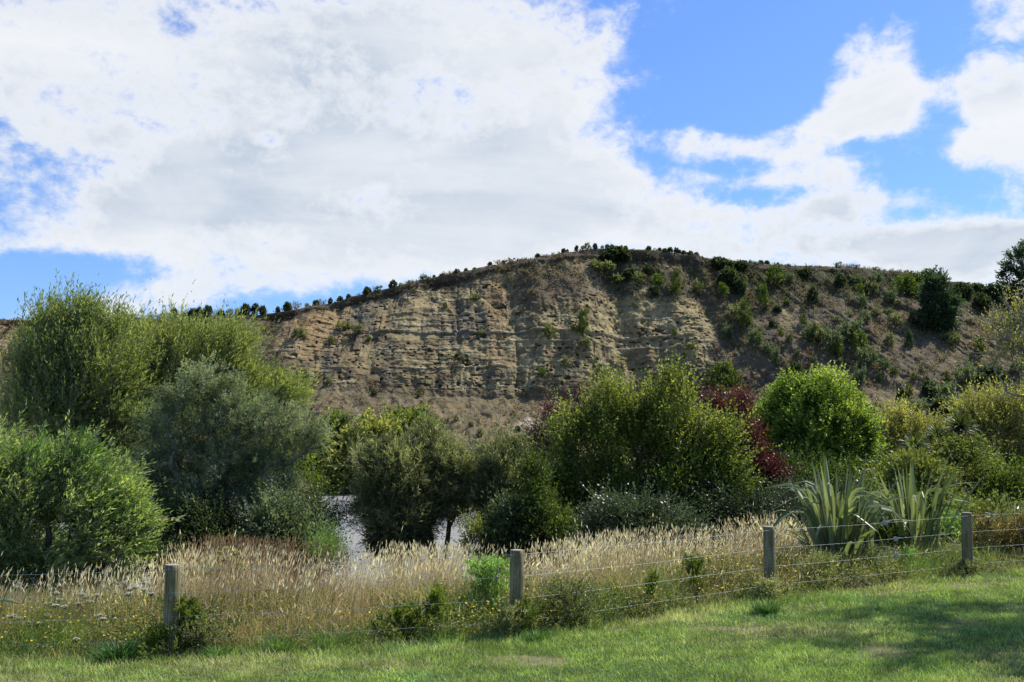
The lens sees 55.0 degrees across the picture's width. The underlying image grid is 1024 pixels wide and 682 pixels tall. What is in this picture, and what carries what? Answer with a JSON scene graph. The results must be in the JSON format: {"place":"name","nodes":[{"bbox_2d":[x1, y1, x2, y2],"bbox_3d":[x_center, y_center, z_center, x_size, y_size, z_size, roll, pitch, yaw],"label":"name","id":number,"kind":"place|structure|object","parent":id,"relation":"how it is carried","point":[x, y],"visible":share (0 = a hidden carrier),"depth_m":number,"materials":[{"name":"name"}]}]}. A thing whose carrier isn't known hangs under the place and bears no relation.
{"place":"outdoors","nodes":[
{"label":"outdoors","id":0,"kind":"place"},
{"bbox_2d":[0,494,766,590],"bbox_3d":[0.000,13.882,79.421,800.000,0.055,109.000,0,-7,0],"label":"river water","id":1,"kind":"structure","parent":0,"point":[440,541],"depth_m":51.55,"materials":[{"name":"grey liquid"}]},
{"bbox_2d":[461,547,509,619],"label":"bush","id":2,"kind":"object","parent":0,"point":[485,567],"visible":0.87,"depth_m":12.85,"materials":[{"name":"green plant"}]},
{"bbox_2d":[0,501,1019,642],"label":"tall dry grass","id":3,"kind":"structure","parent":0,"point":[609,555],"depth_m":14.55,"materials":[{"name":"beige plant"}]},
{"bbox_2d":[0,249,1023,487],"bbox_3d":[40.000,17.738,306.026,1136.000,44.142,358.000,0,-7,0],"label":"hill","id":4,"kind":"structure","parent":0,"point":[505,344],"depth_m":171.99,"materials":[{"name":"beige stone"}]},
{"bbox_2d":[0,246,1023,481],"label":"hillside scrub","id":5,"kind":"object","parent":4,"relation":"on","point":[749,294],"visible":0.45,"depth_m":179.35,"materials":[{"name":"green plant"}]},
{"bbox_2d":[573,307,588,336],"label":"hillside bush","id":6,"kind":"object","parent":4,"relation":"on","point":[585,312],"visible":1,"depth_m":170.59,"materials":[{"name":"green plant"}]},
{"bbox_2d":[593,260,616,276],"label":"hillside bush","id":7,"kind":"object","parent":4,"relation":"on","point":[604,267],"visible":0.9,"depth_m":186.03,"materials":[{"name":"green plant"}]},
{"bbox_2d":[668,266,681,299],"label":"hillside bush","id":8,"kind":"object","parent":4,"relation":"on","point":[676,285],"visible":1,"depth_m":182.87,"materials":[{"name":"green plant"}]},
{"bbox_2d":[701,359,733,396],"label":"hillside bush","id":9,"kind":"object","parent":4,"relation":"on","point":[716,368],"visible":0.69,"depth_m":163.69,"materials":[{"name":"green plant"}]},
{"bbox_2d":[713,257,733,269],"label":"hillside bush","id":10,"kind":"object","parent":4,"relation":"on","point":[722,261],"visible":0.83,"depth_m":191.92,"materials":[{"name":"green plant"}]},
{"bbox_2d":[717,265,738,286],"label":"hillside bush","id":11,"kind":"object","parent":4,"relation":"on","point":[727,276],"visible":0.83,"depth_m":187.08,"materials":[{"name":"green plant"}]},
{"bbox_2d":[719,365,746,396],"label":"hillside bush","id":12,"kind":"object","parent":4,"relation":"on","point":[731,374],"visible":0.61,"depth_m":162.81,"materials":[{"name":"green plant"}]},
{"bbox_2d":[731,277,746,296],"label":"hillside bush","id":13,"kind":"object","parent":4,"relation":"on","point":[740,285],"visible":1,"depth_m":184.69,"materials":[{"name":"green plant"}]},
{"bbox_2d":[738,297,754,329],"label":"hillside bush","id":14,"kind":"object","parent":4,"relation":"on","point":[744,304],"visible":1,"depth_m":176.27,"materials":[{"name":"green plant"}]},
{"bbox_2d":[748,323,764,348],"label":"hillside bush","id":15,"kind":"object","parent":4,"relation":"on","point":[756,333],"visible":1,"depth_m":171.98,"materials":[{"name":"green plant"}]},
{"bbox_2d":[756,282,769,308],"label":"hillside bush","id":16,"kind":"object","parent":4,"relation":"on","point":[763,299],"visible":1,"depth_m":181.77,"materials":[{"name":"green plant"}]},
{"bbox_2d":[763,262,787,286],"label":"hillside bush","id":17,"kind":"object","parent":4,"relation":"on","point":[770,271],"visible":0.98,"depth_m":188.90,"materials":[{"name":"green plant"}]},
{"bbox_2d":[820,323,845,353],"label":"hillside bush","id":18,"kind":"object","parent":4,"relation":"on","point":[830,337],"visible":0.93,"depth_m":169.62,"materials":[{"name":"green plant"}]},
{"bbox_2d":[829,311,863,342],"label":"hillside bush","id":19,"kind":"object","parent":4,"relation":"on","point":[856,324],"visible":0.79,"depth_m":171.69,"materials":[{"name":"green plant"}]},
{"bbox_2d":[847,361,866,386],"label":"hillside bush","id":20,"kind":"object","parent":4,"relation":"on","point":[858,374],"visible":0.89,"depth_m":160.92,"materials":[{"name":"green plant"}]},
{"bbox_2d":[848,329,869,352],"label":"hillside bush","id":21,"kind":"object","parent":4,"relation":"on","point":[860,334],"visible":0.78,"depth_m":168.95,"materials":[{"name":"green plant"}]},
{"bbox_2d":[856,343,879,366],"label":"hillside bush","id":22,"kind":"object","parent":4,"relation":"on","point":[866,354],"visible":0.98,"depth_m":165.21,"materials":[{"name":"green plant"}]},
{"bbox_2d":[889,273,918,295],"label":"hillside bush","id":23,"kind":"object","parent":4,"relation":"on","point":[906,279],"visible":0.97,"depth_m":191.52,"materials":[{"name":"green plant"}]},
{"bbox_2d":[903,396,931,413],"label":"hillside bush","id":24,"kind":"object","parent":4,"relation":"on","point":[924,403],"visible":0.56,"depth_m":153.03,"materials":[{"name":"green plant"}]},
{"bbox_2d":[916,376,959,399],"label":"hillside bush","id":25,"kind":"object","parent":4,"relation":"on","point":[941,390],"visible":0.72,"depth_m":156.65,"materials":[{"name":"green plant"}]},
{"bbox_2d":[910,264,966,333],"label":"pine tree","id":26,"kind":"object","parent":4,"relation":"on","point":[937,301],"visible":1,"depth_m":179.69,"materials":[{"name":"green plant"}]},
{"bbox_2d":[928,393,956,419],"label":"hillside bush","id":27,"kind":"object","parent":4,"relation":"on","point":[935,405],"visible":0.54,"depth_m":152.82,"materials":[{"name":"green plant"}]},
{"bbox_2d":[940,329,964,346],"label":"hillside bush","id":28,"kind":"object","parent":4,"relation":"on","point":[954,335],"visible":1,"depth_m":177.04,"materials":[{"name":"green plant"}]},
{"bbox_2d":[952,282,974,301],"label":"hillside bush","id":29,"kind":"object","parent":4,"relation":"on","point":[967,290],"visible":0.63,"depth_m":196.78,"materials":[{"name":"green plant"}]},
{"bbox_2d":[952,354,976,387],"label":"hillside bush","id":30,"kind":"object","parent":4,"relation":"on","point":[968,370],"visible":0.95,"depth_m":162.34,"materials":[{"name":"green plant"}]},
{"bbox_2d":[972,291,992,313],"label":"hillside bush","id":31,"kind":"object","parent":4,"relation":"on","point":[982,299],"visible":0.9,"depth_m":192.78,"materials":[{"name":"green plant"}]},
{"bbox_2d":[977,363,1007,382],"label":"hillside bush","id":32,"kind":"object","parent":4,"relation":"on","point":[999,372],"visible":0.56,"depth_m":167.56,"materials":[{"name":"green plant"}]},
{"bbox_2d":[984,282,1007,301],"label":"hillside bush","id":33,"kind":"object","parent":4,"relation":"on","point":[992,289],"visible":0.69,"depth_m":204.35,"materials":[{"name":"green plant"}]},
{"bbox_2d":[993,238,1023,299],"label":"pine tree","id":34,"kind":"object","parent":4,"relation":"on","point":[1016,271],"visible":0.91,"depth_m":205.40,"materials":[{"name":"green plant"}]},
{"bbox_2d":[0,533,1023,663],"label":"rough grass","id":35,"kind":"structure","parent":0,"point":[273,625],"depth_m":12.78,"materials":[{"name":"plant"}]},
{"bbox_2d":[0,487,1023,681],"bbox_3d":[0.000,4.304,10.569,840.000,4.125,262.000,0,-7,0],"label":"ground","id":36,"kind":"structure","parent":0,"point":[870,646],"depth_m":10.72,"materials":[{"name":"green plant"}]},
{"bbox_2d":[0,573,42,623],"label":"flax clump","id":37,"kind":"object","parent":36,"relation":"on","point":[8,599],"visible":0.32,"depth_m":12.78,"materials":[{"name":"green plant"}]},
{"bbox_2d":[0,269,179,588],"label":"willow tree","id":38,"kind":"object","parent":36,"relation":"on","point":[80,374],"visible":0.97,"depth_m":30.53,"materials":[{"name":"green plant"}]},
{"bbox_2d":[0,398,186,596],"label":"willow shrub","id":39,"kind":"object","parent":36,"relation":"on","point":[76,472],"visible":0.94,"depth_m":18.95,"materials":[{"name":"green plant"}]},
{"bbox_2d":[0,524,205,593],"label":"tall grass","id":40,"kind":"structure","parent":36,"relation":"on","point":[152,552],"depth_m":21.24,"materials":[{"name":"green plant"}]},
{"bbox_2d":[79,629,155,664],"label":"grass tussock","id":41,"kind":"object","parent":36,"relation":"on","point":[129,651],"depth_m":11.10,"materials":[{"name":"plant"}]},
{"bbox_2d":[126,617,186,659],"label":"leafy weed","id":42,"kind":"object","parent":36,"relation":"on","point":[155,634],"visible":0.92,"depth_m":11.21,"materials":[{"name":"green plant"}]},
{"bbox_2d":[159,585,217,649],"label":"leafy weed","id":43,"kind":"object","parent":36,"relation":"on","point":[189,608],"visible":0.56,"depth_m":11.50,"materials":[{"name":"green plant"}]},
{"bbox_2d":[154,607,244,657],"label":"leafy weed","id":44,"kind":"object","parent":36,"relation":"on","point":[194,628],"visible":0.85,"depth_m":11.34,"materials":[{"name":"green plant"}]},
{"bbox_2d":[93,279,330,589],"bbox_3d":[-10.646,3.059,33.011,8.916,10.671,4.437,0,-7,0],"label":"willow tree","id":45,"kind":"object","parent":36,"relation":"on","point":[236,350],"visible":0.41,"depth_m":32.65,"materials":[{"name":"green plant"}]},
{"bbox_2d":[194,640,241,658],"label":"grass tussock","id":46,"kind":"object","parent":36,"relation":"on","point":[221,650],"depth_m":11.17,"materials":[{"name":"plant"}]},
{"bbox_2d":[143,468,301,588],"bbox_3d":[-6.734,4.401,22.525,4.513,2.952,2.959,0,-7,0],"label":"dark shrub","id":47,"kind":"object","parent":36,"relation":"on","point":[192,521],"visible":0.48,"depth_m":22.28,"materials":[{"name":"green plant"}]},
{"bbox_2d":[196,546,252,601],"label":"tall grass","id":48,"kind":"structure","parent":36,"relation":"on","point":[234,554],"depth_m":13.62,"materials":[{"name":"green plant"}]},
{"bbox_2d":[115,351,341,585],"bbox_3d":[-6.785,3.143,23.693,5.467,5.948,2.851,-1,-7,12],"label":"grey green tree","id":49,"kind":"object","parent":36,"relation":"on","point":[226,401],"visible":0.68,"depth_m":23.61,"materials":[{"name":"green plant"}]},
{"bbox_2d":[250,629,302,654],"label":"grass tussock","id":50,"kind":"object","parent":36,"relation":"on","point":[276,645],"depth_m":11.41,"materials":[{"name":"plant"}]},
{"bbox_2d":[234,470,360,582],"bbox_3d":[-4.731,4.251,21.735,2.909,2.773,2.557,0,-7,0],"label":"leafy shrub","id":51,"kind":"object","parent":36,"relation":"on","point":[284,514],"visible":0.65,"depth_m":21.36,"materials":[{"name":"green plant"}]},
{"bbox_2d":[263,441,344,583],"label":"leafy tree","id":52,"kind":"object","parent":36,"relation":"on","point":[309,474],"visible":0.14,"depth_m":26.63,"materials":[{"name":"green plant"}]},
{"bbox_2d":[295,405,353,491],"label":"willow tree","id":53,"kind":"object","parent":36,"relation":"on","point":[343,421],"visible":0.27,"depth_m":121.40,"materials":[{"name":"green plant"}]},
{"bbox_2d":[294,472,361,574],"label":"dark shrub","id":54,"kind":"object","parent":36,"relation":"on","point":[333,514],"visible":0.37,"depth_m":22.64,"materials":[{"name":"green plant"}]},
{"bbox_2d":[292,623,363,651],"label":"grass tussock","id":55,"kind":"object","parent":36,"relation":"on","point":[337,640],"depth_m":11.58,"materials":[{"name":"plant"}]},
{"bbox_2d":[293,497,365,580],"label":"broom shrub","id":56,"kind":"object","parent":36,"relation":"on","point":[328,544],"visible":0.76,"depth_m":18.14,"materials":[{"name":"green plant"}]},
{"bbox_2d":[308,405,406,493],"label":"willow tree","id":57,"kind":"object","parent":36,"relation":"on","point":[370,426],"visible":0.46,"depth_m":118.86,"materials":[{"name":"green plant"}]},
{"bbox_2d":[328,420,449,587],"bbox_3d":[-2.841,3.704,22.687,2.886,4.047,2.220,0,-7,0],"label":"feathery tree","id":58,"kind":"object","parent":36,"relation":"on","point":[383,489],"visible":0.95,"depth_m":22.38,"materials":[{"name":"green plant"}]},
{"bbox_2d":[366,597,453,639],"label":"leafy weed","id":59,"kind":"object","parent":36,"relation":"on","point":[400,610],"visible":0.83,"depth_m":11.95,"materials":[{"name":"green plant"}]},
{"bbox_2d":[379,398,453,439],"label":"broad tree","id":60,"kind":"object","parent":36,"relation":"on","point":[412,414],"visible":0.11,"depth_m":124.25,"materials":[{"name":"green plant"}]},
{"bbox_2d":[393,404,480,580],"bbox_3d":[-1.951,3.632,23.234,2.934,4.385,2.444,0,-7,0],"label":"feathery tree","id":61,"kind":"object","parent":36,"relation":"on","point":[443,449],"visible":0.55,"depth_m":22.91,"materials":[{"name":"green plant"}]},
{"bbox_2d":[412,624,465,643],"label":"grass tussock","id":62,"kind":"object","parent":36,"relation":"on","point":[436,633],"depth_m":11.70,"materials":[{"name":"plant"}]},
{"bbox_2d":[421,578,464,630],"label":"leafy weed","id":63,"kind":"object","parent":36,"relation":"on","point":[436,597],"visible":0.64,"depth_m":12.17,"materials":[{"name":"green plant"}]},
{"bbox_2d":[0,544,898,655],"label":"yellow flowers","id":64,"kind":"object","parent":36,"relation":"on","point":[69,621],"visible":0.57,"depth_m":12.65,"materials":[{"name":"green plant"}]},
{"bbox_2d":[447,505,508,582],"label":"leafy shrub","id":65,"kind":"object","parent":36,"relation":"on","point":[479,529],"visible":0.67,"depth_m":21.07,"materials":[{"name":"green plant"}]},
{"bbox_2d":[444,475,572,578],"bbox_3d":[-0.022,4.356,21.142,2.970,2.932,2.188,0,-7,0],"label":"dark shrub","id":66,"kind":"object","parent":36,"relation":"on","point":[501,513],"visible":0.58,"depth_m":20.90,"materials":[{"name":"green plant"}]},
{"bbox_2d":[0,512,1022,656],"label":"wire fence","id":67,"kind":"object","parent":36,"relation":"on","point":[172,583],"visible":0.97,"depth_m":11.99,"materials":[{"name":"grey metal"}]},
{"bbox_2d":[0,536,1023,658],"bbox_3d":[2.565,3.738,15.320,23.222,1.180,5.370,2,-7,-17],"label":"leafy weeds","id":68,"kind":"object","parent":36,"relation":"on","point":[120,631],"visible":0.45,"depth_m":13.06,"materials":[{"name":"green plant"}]},
{"bbox_2d":[455,416,568,572],"bbox_3d":[0.034,3.655,22.703,2.892,3.946,2.226,0,-7,0],"label":"feathery tree","id":69,"kind":"object","parent":36,"relation":"on","point":[495,464],"visible":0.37,"depth_m":22.49,"materials":[{"name":"green plant"}]},
{"bbox_2d":[486,592,537,637],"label":"leafy weed","id":70,"kind":"object","parent":36,"relation":"on","point":[508,611],"visible":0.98,"depth_m":11.77,"materials":[{"name":"green plant"}]},
{"bbox_2d":[513,591,547,633],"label":"leafy weed","id":71,"kind":"object","parent":36,"relation":"on","point":[526,603],"visible":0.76,"depth_m":11.93,"materials":[{"name":"green plant"}]},
{"bbox_2d":[518,624,560,643],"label":"grass tussock","id":72,"kind":"object","parent":36,"relation":"on","point":[537,635],"depth_m":11.57,"materials":[{"name":"plant"}]},
{"bbox_2d":[512,366,596,566],"bbox_3d":[1.216,3.555,26.814,2.482,5.852,2.268,0,-7,0],"label":"purple leaf tree","id":73,"kind":"object","parent":36,"relation":"on","point":[545,409],"visible":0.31,"depth_m":26.84,"materials":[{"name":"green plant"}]},
{"bbox_2d":[504,439,612,575],"bbox_3d":[1.124,3.636,21.242,2.966,3.158,2.119,0,-7,0],"label":"leafy shrub","id":74,"kind":"object","parent":36,"relation":"on","point":[536,470],"visible":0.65,"depth_m":21.02,"materials":[{"name":"green plant"}]},
{"bbox_2d":[524,572,626,628],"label":"leafy weed","id":75,"kind":"object","parent":36,"relation":"on","point":[555,601],"visible":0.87,"depth_m":12.44,"materials":[{"name":"green plant"}]},
{"bbox_2d":[547,469,726,565],"bbox_3d":[2.421,3.609,19.164,3.481,2.201,2.069,0,-7,0],"label":"glossy shrub","id":76,"kind":"object","parent":36,"relation":"on","point":[645,512],"visible":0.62,"depth_m":18.97,"materials":[{"name":"green plant"}]},
{"bbox_2d":[641,567,663,607],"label":"leafy weed","id":77,"kind":"object","parent":36,"relation":"on","point":[653,576],"visible":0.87,"depth_m":13.62,"materials":[{"name":"green plant"}]},
{"bbox_2d":[525,346,781,561],"bbox_3d":[2.942,2.930,24.268,7.460,5.907,3.668,0,-7,0],"label":"plum tree","id":78,"kind":"object","parent":36,"relation":"on","point":[663,427],"visible":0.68,"depth_m":24.01,"materials":[{"name":"green plant"}]},
{"bbox_2d":[677,551,716,601],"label":"leafy weed","id":79,"kind":"object","parent":36,"relation":"on","point":[696,564],"visible":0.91,"depth_m":14.34,"materials":[{"name":"green plant"}]},
{"bbox_2d":[673,468,823,555],"bbox_3d":[5.568,4.472,23.201,4.089,2.980,2.513,0,-7,0],"label":"dark shrub","id":80,"kind":"object","parent":36,"relation":"on","point":[732,507],"visible":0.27,"depth_m":22.91,"materials":[{"name":"green plant"}]},
{"bbox_2d":[696,372,814,494],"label":"purple leaf tree","id":81,"kind":"object","parent":36,"relation":"on","point":[763,460],"visible":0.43,"depth_m":25.66,"materials":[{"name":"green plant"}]},
{"bbox_2d":[746,598,789,614],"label":"grass tussock","id":82,"kind":"object","parent":36,"relation":"on","point":[759,607],"depth_m":13.14,"materials":[{"name":"plant"}]},
{"bbox_2d":[742,571,796,599],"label":"leafy weed","id":83,"kind":"object","parent":36,"relation":"on","point":[769,586],"visible":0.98,"depth_m":14.41,"materials":[{"name":"green plant"}]},
{"bbox_2d":[734,434,890,498],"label":"dark shrub","id":84,"kind":"object","parent":36,"relation":"on","point":[831,468],"visible":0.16,"depth_m":26.33,"materials":[{"name":"green plant"}]},
{"bbox_2d":[731,360,899,481],"bbox_3d":[9.129,3.588,29.776,4.473,6.051,3.806,3,-7,-26],"label":"round tree","id":85,"kind":"object","parent":36,"relation":"on","point":[834,413],"visible":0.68,"depth_m":29.05,"materials":[{"name":"green plant"}]},
{"bbox_2d":[761,453,880,541],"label":"dark shrub","id":86,"kind":"object","parent":36,"relation":"on","point":[782,499],"visible":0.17,"depth_m":21.23,"materials":[{"name":"green plant"}]},
{"bbox_2d":[778,546,864,587],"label":"leafy weed","id":87,"kind":"object","parent":36,"relation":"on","point":[829,558],"visible":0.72,"depth_m":15.52,"materials":[{"name":"green plant"}]},
{"bbox_2d":[748,454,914,567],"bbox_3d":[5.649,3.016,17.132,2.522,2.182,3.271,-4,-8,32],"label":"flax clump","id":88,"kind":"object","parent":36,"relation":"on","point":[822,513],"visible":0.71,"depth_m":16.90,"materials":[{"name":"green plant"}]},
{"bbox_2d":[794,458,952,527],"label":"leafy shrub","id":89,"kind":"object","parent":36,"relation":"on","point":[866,488],"visible":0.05,"depth_m":22.16,"materials":[{"name":"green plant"}]},
{"bbox_2d":[851,542,899,566],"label":"leafy weed","id":90,"kind":"object","parent":36,"relation":"on","point":[876,550],"visible":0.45,"depth_m":16.63,"materials":[{"name":"green plant"}]},
{"bbox_2d":[863,496,933,553],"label":"leafy shrub","id":91,"kind":"object","parent":36,"relation":"on","point":[894,530],"visible":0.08,"depth_m":17.88,"materials":[{"name":"green plant"}]},
{"bbox_2d":[892,543,922,569],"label":"leafy weed","id":92,"kind":"object","parent":36,"relation":"on","point":[910,550],"visible":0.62,"depth_m":16.62,"materials":[{"name":"green plant"}]},
{"bbox_2d":[870,384,952,475],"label":"willow tree","id":93,"kind":"object","parent":36,"relation":"on","point":[897,422],"visible":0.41,"depth_m":43.45,"materials":[{"name":"green plant"}]},
{"bbox_2d":[854,437,971,503],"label":"broadleaf shrub","id":94,"kind":"object","parent":36,"relation":"on","point":[900,462],"visible":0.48,"depth_m":23.51,"materials":[{"name":"green plant"}]},
{"bbox_2d":[896,431,934,454],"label":"cabbage tree","id":95,"kind":"object","parent":36,"relation":"on","point":[916,441],"visible":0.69,"depth_m":24.37,"materials":[{"name":"green plant"}]},
{"bbox_2d":[853,454,983,560],"bbox_3d":[7.354,3.156,18.274,2.879,2.147,2.618,-6,-9,41],"label":"flax clump","id":96,"kind":"object","parent":36,"relation":"on","point":[908,508],"visible":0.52,"depth_m":17.90,"materials":[{"name":"green plant"}]},
{"bbox_2d":[921,408,979,490],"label":"cabbage tree","id":97,"kind":"object","parent":36,"relation":"on","point":[957,424],"visible":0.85,"depth_m":25.42,"materials":[{"name":"green plant"}]},
{"bbox_2d":[918,490,992,548],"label":"leafy shrub","id":98,"kind":"object","parent":36,"relation":"on","point":[955,528],"visible":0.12,"depth_m":19.60,"materials":[{"name":"green plant"}]},
{"bbox_2d":[906,426,1018,511],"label":"vine thicket","id":99,"kind":"object","parent":36,"relation":"on","point":[962,452],"visible":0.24,"depth_m":24.90,"materials":[{"name":"green plant"}]},
{"bbox_2d":[947,554,990,575],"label":"leafy weed","id":100,"kind":"object","parent":36,"relation":"on","point":[964,565],"visible":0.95,"depth_m":16.26,"materials":[{"name":"green plant"}]},
{"bbox_2d":[919,473,1023,526],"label":"vine thicket","id":101,"kind":"object","parent":36,"relation":"on","point":[982,504],"visible":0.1,"depth_m":22.54,"materials":[{"name":"green plant"}]},
{"bbox_2d":[937,362,1023,479],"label":"willow tree","id":102,"kind":"object","parent":36,"relation":"on","point":[994,419],"visible":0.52,"depth_m":39.45,"materials":[{"name":"green plant"}]},
{"bbox_2d":[953,494,1023,559],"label":"brown shrub","id":103,"kind":"object","parent":36,"relation":"on","point":[1004,531],"visible":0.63,"depth_m":18.21,"materials":[{"name":"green plant"}]},
{"bbox_2d":[961,441,1023,508],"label":"leafy tree","id":104,"kind":"object","parent":36,"relation":"on","point":[1008,481],"visible":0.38,"depth_m":24.52,"materials":[{"name":"green plant"}]},
{"bbox_2d":[963,279,1023,408],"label":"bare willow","id":105,"kind":"object","parent":36,"relation":"on","point":[1015,341],"visible":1,"depth_m":34.28,"materials":[{"name":"green plant"}]},
{"bbox_2d":[0,0,1023,319],"label":"sky","id":106,"kind":"structure","parent":0,"point":[271,153],"materials":[{"name":"white"}]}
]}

